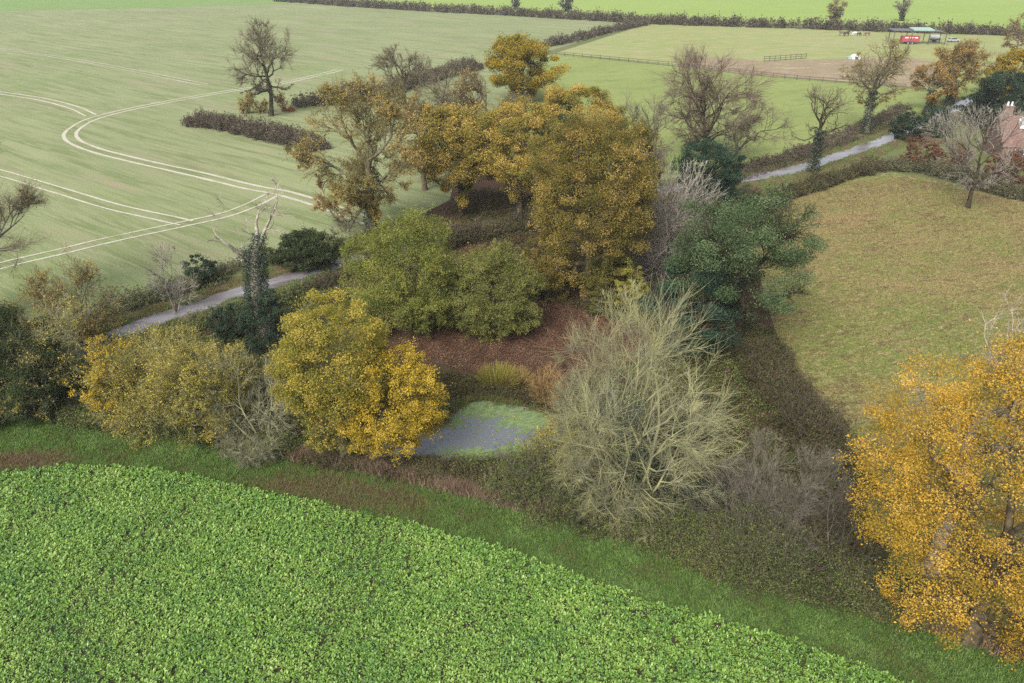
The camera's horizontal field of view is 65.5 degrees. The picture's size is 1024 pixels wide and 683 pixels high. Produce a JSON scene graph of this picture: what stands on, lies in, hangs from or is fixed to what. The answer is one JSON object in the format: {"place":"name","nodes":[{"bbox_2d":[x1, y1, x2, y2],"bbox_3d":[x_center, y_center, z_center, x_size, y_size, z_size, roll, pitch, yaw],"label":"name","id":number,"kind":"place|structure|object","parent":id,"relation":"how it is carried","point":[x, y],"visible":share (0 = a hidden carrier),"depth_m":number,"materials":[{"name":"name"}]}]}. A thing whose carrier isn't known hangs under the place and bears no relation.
{"place":"outdoors","nodes":[
{"label":"outdoors","id":0,"kind":"place"},
{"bbox_2d":[0,169,193,224],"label":"field track","id":1,"kind":"structure","parent":0,"point":[96,198],"depth_m":109.77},
{"bbox_2d":[0,194,279,268],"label":"field track","id":2,"kind":"structure","parent":0,"point":[140,230],"depth_m":97.39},
{"bbox_2d":[0,0,295,10],"bbox_3d":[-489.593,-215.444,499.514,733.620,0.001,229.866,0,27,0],"label":"field","id":3,"kind":"structure","parent":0,"point":[13,5],"depth_m":456.89,"materials":[{"name":"plant"}]},
{"bbox_2d":[62,70,380,224],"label":"field track","id":4,"kind":"structure","parent":0,"point":[76,136],"depth_m":129.87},
{"bbox_2d":[0,0,622,322],"bbox_3d":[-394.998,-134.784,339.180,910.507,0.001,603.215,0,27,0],"label":"field","id":5,"kind":"structure","parent":0,"point":[193,43],"depth_m":160.71,"materials":[{"name":"plant"}]},
{"bbox_2d":[237,91,268,113],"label":"orange bush","id":6,"kind":"object","parent":5,"relation":"on","point":[248,105],"visible":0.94,"depth_m":164.51,"materials":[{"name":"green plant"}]},
{"bbox_2d":[180,106,331,151],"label":"field hedge","id":7,"kind":"object","parent":5,"relation":"on","point":[270,131],"visible":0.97,"depth_m":143.83,"materials":[{"name":"plant"}]},
{"bbox_2d":[220,15,299,116],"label":"oak","id":8,"kind":"object","parent":5,"relation":"on","point":[258,88],"visible":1,"depth_m":156.82,"materials":[{"name":"brown plant"}]},
{"bbox_2d":[305,169,365,235],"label":"oak","id":9,"kind":"object","parent":5,"relation":"on","point":[326,202],"visible":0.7,"depth_m":95.72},
{"bbox_2d":[290,53,484,107],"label":"field hedge","id":10,"kind":"object","parent":5,"relation":"on","point":[297,103],"visible":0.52,"depth_m":193.79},
{"bbox_2d":[367,41,436,114],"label":"bare oak","id":11,"kind":"object","parent":5,"relation":"on","point":[388,56],"visible":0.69,"depth_m":154.01,"materials":[{"name":"brown plant"}]},
{"bbox_2d":[392,86,453,190],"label":"bare oak","id":12,"kind":"object","parent":5,"relation":"on","point":[420,109],"visible":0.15,"depth_m":110.86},
{"bbox_2d":[411,63,470,167],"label":"bare oak","id":13,"kind":"object","parent":5,"relation":"on","point":[444,96],"visible":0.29,"depth_m":120.26,"materials":[{"name":"brown plant"}]},
{"bbox_2d":[541,18,647,46],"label":"field hedge","id":14,"kind":"object","parent":5,"relation":"on","point":[586,35],"visible":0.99,"depth_m":296.31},
{"bbox_2d":[0,463,913,682],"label":"leaf crop","id":15,"kind":"object","parent":0,"point":[227,618],"visible":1,"depth_m":42.69,"materials":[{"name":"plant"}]},
{"bbox_2d":[358,401,562,460],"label":"pond","id":16,"kind":"structure","parent":0,"point":[455,438],"depth_m":57.51,"materials":[{"name":"grey liquid"}]},
{"bbox_2d":[392,400,562,457],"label":"duckweed","id":17,"kind":"object","parent":16,"relation":"on","point":[483,409],"visible":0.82,"depth_m":59.41,"materials":[{"name":"plant"}]},
{"bbox_2d":[0,411,1023,682],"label":"headland","id":18,"kind":"structure","parent":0,"point":[644,570],"depth_m":46.02,"materials":[{"name":"plant"}]},
{"bbox_2d":[0,450,73,473],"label":"mud patch","id":19,"kind":"object","parent":18,"relation":"on","point":[33,461],"visible":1,"depth_m":54.86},
{"bbox_2d":[62,333,141,434],"bbox_3d":[-28.325,3.213,56.392,4.591,8.037,5.624,0,27,0],"label":"sapling","id":20,"kind":"object","parent":18,"relation":"on","point":[92,395],"visible":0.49,"depth_m":54.90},
{"bbox_2d":[10,400,1023,660],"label":"dry grass","id":21,"kind":"structure","parent":18,"relation":"on","point":[460,488],"depth_m":51.28,"materials":[{"name":"plant"}]},
{"bbox_2d":[9,3,1023,343],"bbox_3d":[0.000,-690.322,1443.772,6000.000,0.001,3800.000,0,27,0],"label":"ground","id":22,"kind":"structure","parent":0,"point":[887,155],"depth_m":136.85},
{"bbox_2d":[0,137,55,280],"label":"bare tree","id":23,"kind":"object","parent":22,"relation":"on","point":[24,202],"visible":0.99,"depth_m":70.97,"materials":[{"name":"plant"}]},
{"bbox_2d":[180,252,220,285],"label":"ivy bush","id":24,"kind":"object","parent":22,"relation":"on","point":[209,267],"visible":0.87,"depth_m":81.96,"materials":[{"name":"green plant"}]},
{"bbox_2d":[482,30,570,97],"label":"golden oak","id":25,"kind":"object","parent":22,"relation":"on","point":[516,50],"visible":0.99,"depth_m":169.09,"materials":[{"name":"yellow plant"}]},
{"bbox_2d":[273,0,1023,35],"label":"hedge","id":26,"kind":"object","parent":22,"relation":"on","point":[831,24],"visible":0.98,"depth_m":339.74,"materials":[{"name":"plant"}]},
{"bbox_2d":[899,133,943,164],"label":"beech bush","id":27,"kind":"object","parent":22,"relation":"on","point":[933,150],"visible":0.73,"depth_m":124.58,"materials":[{"name":"brown plant"}]},
{"bbox_2d":[921,103,955,137],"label":"evergreen bush","id":28,"kind":"object","parent":22,"relation":"on","point":[936,110],"visible":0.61,"depth_m":144.11,"materials":[{"name":"green plant"}]},
{"bbox_2d":[880,155,1023,201],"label":"garden hedge","id":29,"kind":"object","parent":22,"relation":"on","point":[1007,191],"visible":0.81,"depth_m":119.44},
{"bbox_2d":[968,68,1023,122],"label":"evergreen tree","id":30,"kind":"object","parent":22,"relation":"on","point":[993,86],"visible":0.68,"depth_m":145.87,"materials":[{"name":"green plant"}]},
{"bbox_2d":[981,149,1023,185],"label":"beech bush","id":31,"kind":"object","parent":22,"relation":"on","point":[1016,156],"visible":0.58,"depth_m":115.42,"materials":[{"name":"brown plant"}]},
{"bbox_2d":[982,45,1023,98],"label":"orange tree","id":32,"kind":"object","parent":22,"relation":"on","point":[1010,63],"visible":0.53,"depth_m":177.46,"materials":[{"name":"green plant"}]},
{"bbox_2d":[59,86,1005,374],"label":"verge","id":33,"kind":"structure","parent":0,"point":[779,178],"depth_m":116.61,"materials":[{"name":"plant"}]},
{"bbox_2d":[91,265,227,317],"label":"lane hedge","id":34,"kind":"object","parent":33,"relation":"on","point":[133,296],"visible":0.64,"depth_m":78.71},
{"bbox_2d":[142,239,198,311],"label":"bare ash","id":35,"kind":"object","parent":33,"relation":"on","point":[175,306],"visible":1,"depth_m":75.44},
{"bbox_2d":[96,279,317,353],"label":"lane hedge","id":36,"kind":"object","parent":33,"relation":"on","point":[282,293],"visible":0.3,"depth_m":74.07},
{"bbox_2d":[206,254,279,278],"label":"scrub hedge","id":37,"kind":"object","parent":33,"relation":"on","point":[232,264],"visible":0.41,"depth_m":86.16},
{"bbox_2d":[264,222,344,272],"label":"ivy bush","id":38,"kind":"object","parent":33,"relation":"on","point":[294,242],"visible":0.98,"depth_m":85.29,"materials":[{"name":"green plant"}]},
{"bbox_2d":[278,69,430,237],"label":"oak","id":39,"kind":"object","parent":33,"relation":"on","point":[364,197],"visible":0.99,"depth_m":89.78,"materials":[{"name":"plant"}]},
{"bbox_2d":[66,91,982,360],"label":"lane","id":40,"kind":"structure","parent":33,"relation":"on","point":[217,298],"depth_m":84.42,"materials":[{"name":"asphalt"}]},
{"bbox_2d":[699,112,896,189],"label":"undergrowth","id":41,"kind":"object","parent":33,"relation":"on","point":[831,145],"visible":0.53,"depth_m":130.54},
{"bbox_2d":[734,101,913,170],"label":"verge scrub","id":42,"kind":"object","parent":33,"relation":"on","point":[899,108],"visible":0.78,"depth_m":140.17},
{"bbox_2d":[792,83,855,173],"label":"bare oak","id":43,"kind":"object","parent":33,"relation":"on","point":[820,134],"visible":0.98,"depth_m":120.31,"materials":[{"name":"brown plant"}]},
{"bbox_2d":[838,32,913,134],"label":"bare oak","id":44,"kind":"object","parent":33,"relation":"on","point":[871,93],"visible":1,"depth_m":142.91,"materials":[{"name":"plant"}]},
{"bbox_2d":[888,110,932,141],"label":"evergreen bush","id":45,"kind":"object","parent":33,"relation":"on","point":[904,119],"visible":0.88,"depth_m":141.44,"materials":[{"name":"green plant"}]},
{"bbox_2d":[909,61,962,111],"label":"oak","id":46,"kind":"object","parent":33,"relation":"on","point":[932,94],"visible":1,"depth_m":163.88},
{"bbox_2d":[929,38,1001,106],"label":"oak","id":47,"kind":"object","parent":33,"relation":"on","point":[969,50],"visible":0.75,"depth_m":167.72,"materials":[{"name":"plant"}]},
{"bbox_2d":[73,173,1022,660],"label":"woodland floor","id":48,"kind":"structure","parent":0,"point":[493,187],"depth_m":67.81,"materials":[{"name":"brown soil"}]},
{"bbox_2d":[0,315,84,423],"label":"bush","id":49,"kind":"object","parent":48,"relation":"on","point":[26,362],"visible":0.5,"depth_m":57.27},
{"bbox_2d":[0,299,91,426],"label":"thicket","id":50,"kind":"object","parent":48,"relation":"on","point":[53,390],"visible":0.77,"depth_m":57.51,"materials":[{"name":"green plant"}]},
{"bbox_2d":[0,292,91,398],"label":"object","id":51,"kind":"object","parent":48,"relation":"on","point":[70,321],"visible":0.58,"depth_m":58.50,"materials":[{"name":"plant"}]},
{"bbox_2d":[2,242,126,350],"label":"scrub","id":52,"kind":"object","parent":48,"relation":"on","point":[91,327],"visible":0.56,"depth_m":68.82,"materials":[{"name":"plant"}]},
{"bbox_2d":[0,376,305,459],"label":"bramble hedge","id":53,"kind":"object","parent":48,"relation":"on","point":[68,418],"visible":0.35,"depth_m":57.03,"materials":[{"name":"plant"}]},
{"bbox_2d":[68,315,275,453],"bbox_3d":[-23.412,3.012,56.761,12.440,9.754,11.977,15,30,28],"label":"willow shrub","id":54,"kind":"object","parent":48,"relation":"on","point":[144,394],"visible":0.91,"depth_m":54.80,"materials":[{"name":"plant"}]},
{"bbox_2d":[203,303,256,344],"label":"holly","id":55,"kind":"object","parent":48,"relation":"on","point":[219,329],"visible":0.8,"depth_m":70.29,"materials":[{"name":"green plant"}]},
{"bbox_2d":[196,341,301,471],"bbox_3d":[-17.700,4.452,54.779,7.718,8.017,6.817,17,31,30],"label":"hawthorn","id":56,"kind":"object","parent":48,"relation":"on","point":[235,425],"visible":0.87,"depth_m":54.65,"materials":[{"name":"plant"}]},
{"bbox_2d":[203,175,294,338],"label":"dead tree","id":57,"kind":"object","parent":48,"relation":"on","point":[253,258],"visible":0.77,"depth_m":69.01,"materials":[{"name":"green wood"}]},
{"bbox_2d":[237,285,295,360],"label":"holly","id":58,"kind":"object","parent":48,"relation":"on","point":[257,347],"visible":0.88,"depth_m":67.41,"materials":[{"name":"green plant"}]},
{"bbox_2d":[32,285,533,498],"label":"undergrowth","id":59,"kind":"object","parent":48,"relation":"on","point":[288,302],"visible":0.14,"depth_m":67.78,"materials":[{"name":"plant"}]},
{"bbox_2d":[260,284,398,463],"bbox_3d":[-11.731,2.442,51.980,9.057,13.373,8.938,0,27,0],"label":"gold tree","id":60,"kind":"object","parent":48,"relation":"on","point":[298,396],"visible":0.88,"depth_m":49.64,"materials":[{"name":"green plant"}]},
{"bbox_2d":[288,265,371,297],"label":"scrub hedge","id":61,"kind":"object","parent":48,"relation":"on","point":[326,278],"visible":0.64,"depth_m":82.47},
{"bbox_2d":[329,336,452,466],"bbox_3d":[-8.020,4.426,52.535,7.880,9.462,8.172,-13,29,-24],"label":"yellow tree","id":62,"kind":"object","parent":48,"relation":"on","point":[423,421],"visible":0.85,"depth_m":51.04,"materials":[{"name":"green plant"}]},
{"bbox_2d":[337,201,466,339],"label":"willow","id":63,"kind":"object","parent":48,"relation":"on","point":[392,284],"visible":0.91,"depth_m":69.14,"materials":[{"name":"green plant"}]},
{"bbox_2d":[290,434,541,496],"bbox_3d":[-6.422,8.275,53.338,17.905,2.557,3.555,6,27,12],"label":"bramble hedge","id":64,"kind":"object","parent":48,"relation":"on","point":[464,469],"visible":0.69,"depth_m":53.34,"materials":[{"name":"plant"}]},
{"bbox_2d":[397,98,517,218],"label":"oak","id":65,"kind":"object","parent":48,"relation":"on","point":[457,124],"visible":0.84,"depth_m":96.10,"materials":[{"name":"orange plant"}]},
{"bbox_2d":[336,390,579,464],"bbox_3d":[-3.708,6.193,58.193,17.815,0.600,10.239,0,27,0],"label":"sedge","id":66,"kind":"object","parent":48,"relation":"on","point":[471,399],"visible":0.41,"depth_m":60.52,"materials":[{"name":"green plant"}]},
{"bbox_2d":[445,65,532,170],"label":"bare oak","id":67,"kind":"object","parent":48,"relation":"on","point":[475,81],"visible":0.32,"depth_m":117.58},
{"bbox_2d":[438,238,548,344],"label":"willow","id":68,"kind":"object","parent":48,"relation":"on","point":[479,268],"visible":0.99,"depth_m":69.70,"materials":[{"name":"green plant"}]},
{"bbox_2d":[399,365,590,421],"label":"undergrowth","id":69,"kind":"object","parent":48,"relation":"on","point":[471,380],"visible":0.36,"depth_m":62.95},
{"bbox_2d":[471,359,525,390],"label":"tussock","id":70,"kind":"object","parent":48,"relation":"on","point":[489,375],"visible":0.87,"depth_m":63.89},
{"bbox_2d":[454,381,550,407],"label":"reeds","id":71,"kind":"object","parent":48,"relation":"on","point":[506,390],"visible":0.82,"depth_m":62.54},
{"bbox_2d":[425,195,601,250],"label":"scrub hedge","id":72,"kind":"object","parent":48,"relation":"on","point":[461,237],"visible":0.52,"depth_m":95.58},
{"bbox_2d":[350,191,676,328],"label":"fallen leaves","id":73,"kind":"object","parent":48,"relation":"on","point":[503,240],"visible":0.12,"depth_m":94.97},
{"bbox_2d":[472,83,560,225],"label":"oak","id":74,"kind":"object","parent":48,"relation":"on","point":[536,123],"visible":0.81,"depth_m":92.94,"materials":[{"name":"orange plant"}]},
{"bbox_2d":[497,365,535,388],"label":"tussock","id":75,"kind":"object","parent":48,"relation":"on","point":[524,378],"visible":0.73,"depth_m":63.63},
{"bbox_2d":[381,295,681,386],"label":"fallen leaves","id":76,"kind":"object","parent":48,"relation":"on","point":[444,354],"visible":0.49,"depth_m":70.70,"materials":[{"name":"plant"}]},
{"bbox_2d":[525,362,568,414],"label":"bare shrub","id":77,"kind":"object","parent":48,"relation":"on","point":[548,386],"visible":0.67,"depth_m":59.85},
{"bbox_2d":[519,234,575,305],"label":"holly","id":78,"kind":"object","parent":48,"relation":"on","point":[534,254],"visible":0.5,"depth_m":76.98,"materials":[{"name":"green plant"}]},
{"bbox_2d":[515,413,619,515],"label":"bare shrub","id":79,"kind":"object","parent":48,"relation":"on","point":[541,433],"visible":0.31,"depth_m":51.21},
{"bbox_2d":[530,82,631,178],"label":"oak","id":80,"kind":"object","parent":48,"relation":"on","point":[555,99],"visible":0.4,"depth_m":105.11,"materials":[{"name":"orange plant"}]},
{"bbox_2d":[546,333,629,461],"bbox_3d":[5.153,4.095,52.738,5.210,9.625,5.369,-17,31,-30],"label":"bare shrub","id":81,"kind":"object","parent":48,"relation":"on","point":[571,384],"visible":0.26,"depth_m":52.51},
{"bbox_2d":[470,425,724,573],"bbox_3d":[5.266,8.854,49.565,16.556,6.076,8.847,8,28,16],"label":"hawthorn hedge","id":82,"kind":"object","parent":48,"relation":"on","point":[669,524],"visible":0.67,"depth_m":48.08,"materials":[{"name":"plant"}]},
{"bbox_2d":[523,92,672,303],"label":"oak","id":83,"kind":"object","parent":48,"relation":"on","point":[636,176],"visible":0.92,"depth_m":71.48,"materials":[{"name":"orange plant"}]},
{"bbox_2d":[450,186,761,327],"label":"undergrowth","id":84,"kind":"object","parent":48,"relation":"on","point":[498,212],"visible":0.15,"depth_m":95.34,"materials":[{"name":"plant"}]},
{"bbox_2d":[577,252,653,317],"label":"holly","id":85,"kind":"object","parent":48,"relation":"on","point":[617,271],"visible":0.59,"depth_m":74.76,"materials":[{"name":"green plant"}]},
{"bbox_2d":[585,114,665,238],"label":"oak","id":86,"kind":"object","parent":48,"relation":"on","point":[643,136],"visible":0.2,"depth_m":91.12,"materials":[{"name":"brown plant"}]},
{"bbox_2d":[614,258,647,326],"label":"shrub","id":87,"kind":"object","parent":48,"relation":"on","point":[630,274],"visible":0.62,"depth_m":72.16,"materials":[{"name":"green plant"}]},
{"bbox_2d":[521,270,755,548],"bbox_3d":[7.681,3.816,47.602,14.606,17.981,13.784,0,27,0],"label":"bare tree","id":88,"kind":"object","parent":48,"relation":"on","point":[626,469],"visible":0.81,"depth_m":46.62,"materials":[{"name":"plant"}]},
{"bbox_2d":[612,84,678,180],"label":"bare oak","id":89,"kind":"object","parent":48,"relation":"on","point":[658,154],"visible":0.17,"depth_m":114.09,"materials":[{"name":"brown plant"}]},
{"bbox_2d":[617,158,729,288],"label":"pale shrub","id":90,"kind":"object","parent":48,"relation":"on","point":[653,261],"visible":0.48,"depth_m":79.62,"materials":[{"name":"plant"}]},
{"bbox_2d":[634,258,749,358],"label":"pine","id":91,"kind":"object","parent":48,"relation":"on","point":[722,325],"visible":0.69,"depth_m":65.03,"materials":[{"name":"green plant"}]},
{"bbox_2d":[500,320,894,575],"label":"undergrowth","id":92,"kind":"object","parent":48,"relation":"on","point":[748,392],"visible":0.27,"depth_m":58.88,"materials":[{"name":"plant"}]},
{"bbox_2d":[670,129,752,221],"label":"cedar","id":93,"kind":"object","parent":48,"relation":"on","point":[724,161],"visible":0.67,"depth_m":97.19,"materials":[{"name":"green plant"}]},
{"bbox_2d":[663,183,828,346],"bbox_3d":[18.790,-6.006,67.265,13.621,14.871,13.616,0,27,0],"label":"pine","id":94,"kind":"object","parent":48,"relation":"on","point":[714,234],"visible":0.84,"depth_m":63.89,"materials":[{"name":"green plant"}]},
{"bbox_2d":[675,427,873,562],"bbox_3d":[15.400,8.987,47.525,11.338,7.194,10.262,-20,33,-34],"label":"bare bush","id":95,"kind":"object","parent":48,"relation":"on","point":[735,479],"visible":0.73,"depth_m":47.07,"materials":[{"name":"plant"}]},
{"bbox_2d":[721,333,883,494],"bbox_3d":[21.244,4.362,60.506,7.156,5.748,22.204,0,27,0],"label":"bramble hedge","id":96,"kind":"object","parent":48,"relation":"on","point":[803,412],"visible":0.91,"depth_m":58.27,"materials":[{"name":"plant"}]},
{"bbox_2d":[679,487,949,636],"bbox_3d":[16.546,11.426,44.092,14.623,5.308,8.280,7,28,14],"label":"hawthorn hedge","id":97,"kind":"object","parent":48,"relation":"on","point":[790,565],"visible":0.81,"depth_m":43.33,"materials":[{"name":"plant"}]},
{"bbox_2d":[792,477,887,586],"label":"bare shrub","id":98,"kind":"object","parent":48,"relation":"on","point":[843,533],"visible":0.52,"depth_m":44.30,"materials":[{"name":"plant"}]},
{"bbox_2d":[826,312,1023,680],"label":"golden oak","id":99,"kind":"object","parent":48,"relation":"on","point":[982,603],"visible":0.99,"depth_m":36.50,"materials":[{"name":"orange plant"}]},
{"bbox_2d":[356,0,1023,28],"bbox_3d":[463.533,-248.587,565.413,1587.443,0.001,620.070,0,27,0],"label":"field","id":100,"kind":"structure","parent":0,"point":[1000,12],"depth_m":422.97,"materials":[{"name":"plant"}]},
{"bbox_2d":[523,54,945,188],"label":"meadow","id":101,"kind":"structure","parent":0,"point":[613,77],"depth_m":181.12,"materials":[{"name":"plant"}]},
{"bbox_2d":[646,37,779,155],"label":"bare oak","id":102,"kind":"object","parent":101,"relation":"on","point":[701,98],"visible":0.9,"depth_m":124.97,"materials":[{"name":"brown plant"}]},
{"bbox_2d":[719,97,801,156],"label":"leaning oak","id":103,"kind":"object","parent":101,"relation":"on","point":[747,135],"visible":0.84,"depth_m":119.70,"materials":[{"name":"brown plant"}]},
{"bbox_2d":[557,24,1023,73],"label":"paddock","id":104,"kind":"structure","parent":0,"point":[657,43],"depth_m":275.72,"materials":[{"name":"plant"}]},
{"bbox_2d":[1000,12,1023,51],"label":"bare tree","id":105,"kind":"object","parent":104,"relation":"on","point":[1019,35],"visible":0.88,"depth_m":241.51,"materials":[{"name":"plant"}]},
{"bbox_2d":[691,56,952,86],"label":"rough ground","id":106,"kind":"structure","parent":0,"point":[827,69],"depth_m":225.47,"materials":[{"name":"soil"}]},
{"bbox_2d":[752,172,1023,641],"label":"pasture","id":107,"kind":"structure","parent":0,"point":[898,329],"depth_m":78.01,"materials":[{"name":"plant"}]},
{"bbox_2d":[755,153,892,201],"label":"lane hedge","id":108,"kind":"object","parent":107,"relation":"on","point":[822,181],"visible":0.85,"depth_m":116.04,"materials":[{"name":"plant"}]},
{"bbox_2d":[880,283,1023,579],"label":"dead branch tree","id":109,"kind":"object","parent":107,"relation":"on","point":[947,527],"visible":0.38,"depth_m":41.10,"materials":[{"name":"brown wood"}]},
{"bbox_2d":[915,93,1023,208],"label":"pale tree","id":110,"kind":"object","parent":107,"relation":"on","point":[967,184],"visible":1,"depth_m":104.22,"materials":[{"name":"grey plant"}]},
{"bbox_2d":[980,102,1023,161],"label":"brick house","id":111,"kind":"structure","parent":0,"point":[988,146],"depth_m":129.48,"materials":[{"name":"brick"}]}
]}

